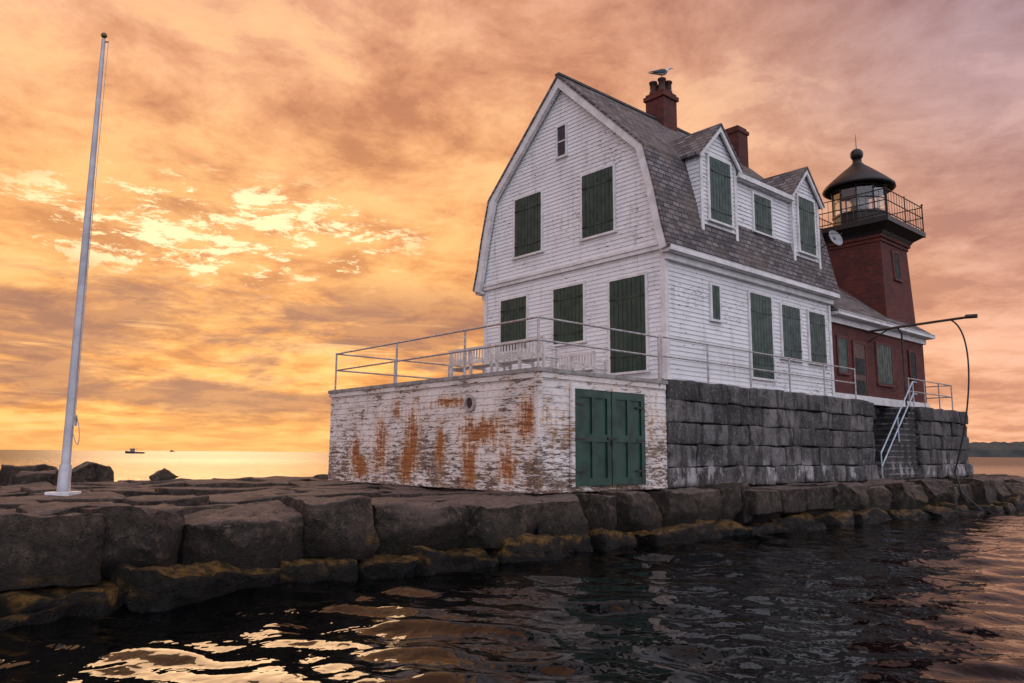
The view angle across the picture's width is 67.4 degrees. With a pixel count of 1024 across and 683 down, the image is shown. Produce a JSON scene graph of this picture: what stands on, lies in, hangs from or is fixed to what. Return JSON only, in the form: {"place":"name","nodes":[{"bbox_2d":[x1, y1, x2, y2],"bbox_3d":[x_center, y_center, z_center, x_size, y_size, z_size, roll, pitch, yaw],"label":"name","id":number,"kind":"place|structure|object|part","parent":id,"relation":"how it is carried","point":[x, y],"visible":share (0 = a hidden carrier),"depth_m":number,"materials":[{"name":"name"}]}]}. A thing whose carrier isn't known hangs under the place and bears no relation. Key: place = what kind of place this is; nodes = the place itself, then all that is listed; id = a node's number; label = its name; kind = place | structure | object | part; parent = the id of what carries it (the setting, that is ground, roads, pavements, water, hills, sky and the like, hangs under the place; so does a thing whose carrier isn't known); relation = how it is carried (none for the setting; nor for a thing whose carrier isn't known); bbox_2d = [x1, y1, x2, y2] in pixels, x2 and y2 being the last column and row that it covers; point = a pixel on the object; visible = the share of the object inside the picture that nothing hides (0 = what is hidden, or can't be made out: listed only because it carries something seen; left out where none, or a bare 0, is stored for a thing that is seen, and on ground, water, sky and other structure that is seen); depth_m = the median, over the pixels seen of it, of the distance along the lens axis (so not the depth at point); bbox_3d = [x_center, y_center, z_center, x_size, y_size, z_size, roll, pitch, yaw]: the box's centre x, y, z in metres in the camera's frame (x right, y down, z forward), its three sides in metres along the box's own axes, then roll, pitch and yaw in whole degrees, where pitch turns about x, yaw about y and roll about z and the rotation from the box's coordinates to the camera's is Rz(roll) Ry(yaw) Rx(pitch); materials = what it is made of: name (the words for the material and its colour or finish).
{"place":"outdoors","nodes":[
{"label":"outdoors","id":0,"kind":"place"},
{"bbox_2d":[0,450,1023,682],"bbox_3d":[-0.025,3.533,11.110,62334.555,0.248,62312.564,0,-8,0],"label":"sea","id":1,"kind":"structure","parent":0,"point":[930,600],"depth_m":9.01,"materials":[{"name":"black liquid"}]},
{"bbox_2d":[125,446,144,453],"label":"lobster boat","id":2,"kind":"object","parent":1,"relation":"on","point":[132,451],"visible":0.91,"depth_m":498.49,"materials":[{"name":"paint"}]},
{"bbox_2d":[0,473,1023,628],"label":"granite breakwater","id":3,"kind":"object","parent":1,"relation":"in","point":[96,549],"visible":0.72,"depth_m":12.55,"materials":[{"name":"grey stone"}]},
{"bbox_2d":[0,464,58,485],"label":"boulder","id":4,"kind":"object","parent":3,"relation":"on","point":[9,473],"visible":0.34,"depth_m":18.76,"materials":[{"name":"stone"}]},
{"bbox_2d":[12,469,58,485],"bbox_3d":[-11.118,3.273,18.002,1.098,0.560,0.873,8,-11,-41],"label":"boulder","id":5,"kind":"object","parent":3,"relation":"on","point":[49,476],"visible":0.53,"depth_m":17.70,"materials":[{"name":"stone"}]},
{"bbox_2d":[44,32,108,496],"bbox_3d":[-8.288,-1.691,14.890,0.440,9.220,0.440,0,-8,0],"label":"flagpole","id":6,"kind":"object","parent":3,"relation":"on","point":[65,470],"visible":0.99,"depth_m":14.68,"materials":[{"name":"metal"}]},
{"bbox_2d":[71,476,91,482],"bbox_3d":[-10.054,3.317,18.129,0.530,0.270,0.578,-2,-9,14],"label":"boulder","id":7,"kind":"object","parent":3,"relation":"on","point":[78,479],"visible":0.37,"depth_m":17.94,"materials":[{"name":"stone"}]},
{"bbox_2d":[71,463,112,481],"bbox_3d":[-10.668,3.441,19.408,0.821,0.753,1.075,-4,-9,27],"label":"boulder","id":8,"kind":"object","parent":3,"relation":"on","point":[90,472],"visible":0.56,"depth_m":19.19,"materials":[{"name":"stone"}]},
{"bbox_2d":[149,469,175,480],"bbox_3d":[-9.688,3.728,21.228,0.658,0.433,0.630,8,-11,-41],"label":"boulder","id":9,"kind":"object","parent":3,"relation":"on","point":[162,474],"visible":0.89,"depth_m":21.03,"materials":[{"name":"stone"}]},
{"bbox_2d":[328,367,667,493],"bbox_3d":[-0.786,2.477,20.406,4.360,2.585,8.980,8,-11,-41],"label":"boat shed","id":10,"kind":"object","parent":3,"relation":"on","point":[538,430],"visible":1,"depth_m":17.48,"materials":[{"name":"paint"}]},
{"bbox_2d":[448,344,506,376],"bbox_3d":[-0.881,0.618,19.669,0.545,0.880,1.750,8,-11,-41],"label":"slatted bench","id":11,"kind":"object","parent":10,"relation":"on","point":[472,361],"visible":0.63,"depth_m":19.51,"materials":[{"name":"white wood"}]},
{"bbox_2d":[334,315,661,389],"bbox_3d":[-0.450,0.701,20.967,5.079,1.136,8.738,8,-11,-41],"label":"pipe railing","id":12,"kind":"object","parent":10,"relation":"on","point":[397,360],"visible":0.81,"depth_m":18.45,"materials":[{"name":"grey metal"}]},
{"bbox_2d":[494,336,559,370],"bbox_3d":[0.346,0.427,18.297,0.545,0.880,1.750,8,-11,-41],"label":"slatted bench","id":13,"kind":"object","parent":10,"relation":"on","point":[520,351],"visible":0.82,"depth_m":18.13,"materials":[{"name":"white wood"}]},
{"bbox_2d":[550,351,607,373],"bbox_3d":[1.786,0.789,20.716,0.545,0.880,1.700,8,-11,-41],"label":"slatted bench","id":14,"kind":"object","parent":10,"relation":"on","point":[583,366],"visible":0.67,"depth_m":20.35,"materials":[{"name":"white wood"}]},
{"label":"double doors","id":15,"kind":"part","parent":10,"relation":"part of","materials":[{"name":"green paint"}]},
{"bbox_2d":[653,378,973,489],"bbox_3d":[8.479,3.709,28.435,20.344,2.786,8.985,8,-11,-41],"label":"granite foundation","id":16,"kind":"object","parent":3,"relation":"on","point":[716,433],"visible":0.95,"depth_m":22.55,"materials":[{"name":"stone"}]},
{"bbox_2d":[474,78,839,396],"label":"trim boards","id":17,"kind":"object","parent":16,"relation":"on","point":[694,258],"depth_m":22.82,"materials":[{"name":"white paint"}]},
{"bbox_2d":[472,72,840,295],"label":"gambrel roof","id":18,"kind":"structure","parent":17,"relation":"on","point":[678,212],"depth_m":22.69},
{"bbox_2d":[643,77,748,167],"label":"brick chimneys","id":19,"kind":"object","parent":18,"relation":"on","point":[660,100],"visible":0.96,"depth_m":27.27,"materials":[{"name":"brick"}]},
{"bbox_2d":[649,67,672,76],"bbox_3d":[5.303,-9.554,27.343,0.932,0.486,0.240,1,-8,-3],"label":"seagull","id":20,"kind":"object","parent":19,"relation":"on","point":[661,72],"visible":1,"depth_m":27.27,"materials":[{"name":"white"}]},
{"bbox_2d":[683,134,818,262],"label":"dormer walls","id":21,"kind":"structure","parent":18,"relation":"on","point":[782,220],"depth_m":23.36,"materials":[{"name":"white wood"}]},
{"bbox_2d":[670,123,824,208],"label":"dormer roofs","id":22,"kind":"structure","parent":21,"relation":"on","point":[697,143],"depth_m":23.12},
{"bbox_2d":[698,127,823,268],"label":"dormer trim","id":23,"kind":"structure","parent":21,"relation":"attached to","point":[763,187],"depth_m":23.42,"materials":[{"name":"white wood"}]},
{"bbox_2d":[821,230,842,248],"bbox_3d":[10.805,-3.476,26.176,0.876,0.622,0.530,-5,-10,33],"label":"satellite dish","id":24,"kind":"object","parent":18,"relation":"attached to","point":[837,237],"visible":0.98,"depth_m":26.14,"materials":[{"name":"white metal"}]},
{"bbox_2d":[483,90,832,396],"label":"clapboard walls","id":25,"kind":"structure","parent":16,"relation":"on","point":[594,143],"depth_m":22.69,"materials":[{"name":"white wood"}]},
{"bbox_2d":[555,122,568,159],"bbox_3d":[1.528,-6.189,23.717,0.080,1.080,0.530,8,-11,-41],"label":"attic window","id":26,"kind":"structure","parent":25,"relation":"attached to","point":[561,140],"depth_m":23.72,"materials":[{"name":"white paint"}]},
{"bbox_2d":[499,153,829,381],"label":"window shutters","id":27,"kind":"object","parent":25,"relation":"on","point":[627,302],"depth_m":22.85,"materials":[{"name":"green paint"}]},
{"bbox_2d":[660,335,856,398],"bbox_3d":[7.767,0.944,22.823,10.818,1.136,0.118,8,-11,-41],"label":"pipe railing","id":28,"kind":"object","parent":16,"relation":"on","point":[708,362],"visible":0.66,"depth_m":21.98,"materials":[{"name":"grey metal"}]},
{"bbox_2d":[819,135,934,407],"bbox_3d":[11.752,-3.086,32.429,8.790,11.970,7.900,8,-11,-41],"label":"lighthouse","id":29,"kind":"object","parent":16,"relation":"on","point":[869,261],"visible":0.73,"depth_m":30.91,"materials":[{"name":"red brick"}]},
{"bbox_2d":[836,250,918,395],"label":"doors and windows","id":30,"kind":"structure","parent":29,"relation":"in","point":[883,351],"depth_m":28.71,"materials":[{"name":"green wood"}]},
{"bbox_2d":[874,381,917,479],"bbox_3d":[13.594,3.188,28.124,3.476,3.599,1.247,8,-11,-41],"label":"stair handrail","id":31,"kind":"object","parent":16,"relation":"on","point":[896,418],"visible":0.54,"depth_m":27.56,"materials":[{"name":"grey metal"}]},
{"bbox_2d":[868,314,977,405],"bbox_3d":[14.582,0.687,27.092,1.690,2.924,3.447,3,-9,-20],"label":"davit arm","id":32,"kind":"object","parent":16,"relation":"on","point":[967,316],"visible":0.99,"depth_m":27.90},
{"bbox_2d":[951,320,982,510],"bbox_3d":[15.223,2.410,25.947,0.106,6.474,0.797,8,-11,-41],"label":"fuel hose","id":33,"kind":"object","parent":32,"relation":"attached to","point":[962,493],"visible":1,"depth_m":25.85,"materials":[{"name":"black rubber"}]},
{"bbox_2d":[907,378,953,410],"bbox_3d":[14.103,2.574,33.719,4.518,1.136,8.199,8,-11,-41],"label":"pipe railing","id":34,"kind":"object","parent":16,"relation":"on","point":[939,395],"visible":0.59,"depth_m":31.18,"materials":[{"name":"grey metal"}]},
{"bbox_2d":[0,0,1023,451],"label":"sky","id":35,"kind":"structure","parent":0,"point":[283,187],"materials":[{"name":"orange"}]},
{"bbox_2d":[965,441,1023,456],"bbox_3d":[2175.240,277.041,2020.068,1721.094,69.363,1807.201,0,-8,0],"label":"wooded headland","id":36,"kind":"structure","parent":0,"point":[995,449],"depth_m":2476.25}
]}

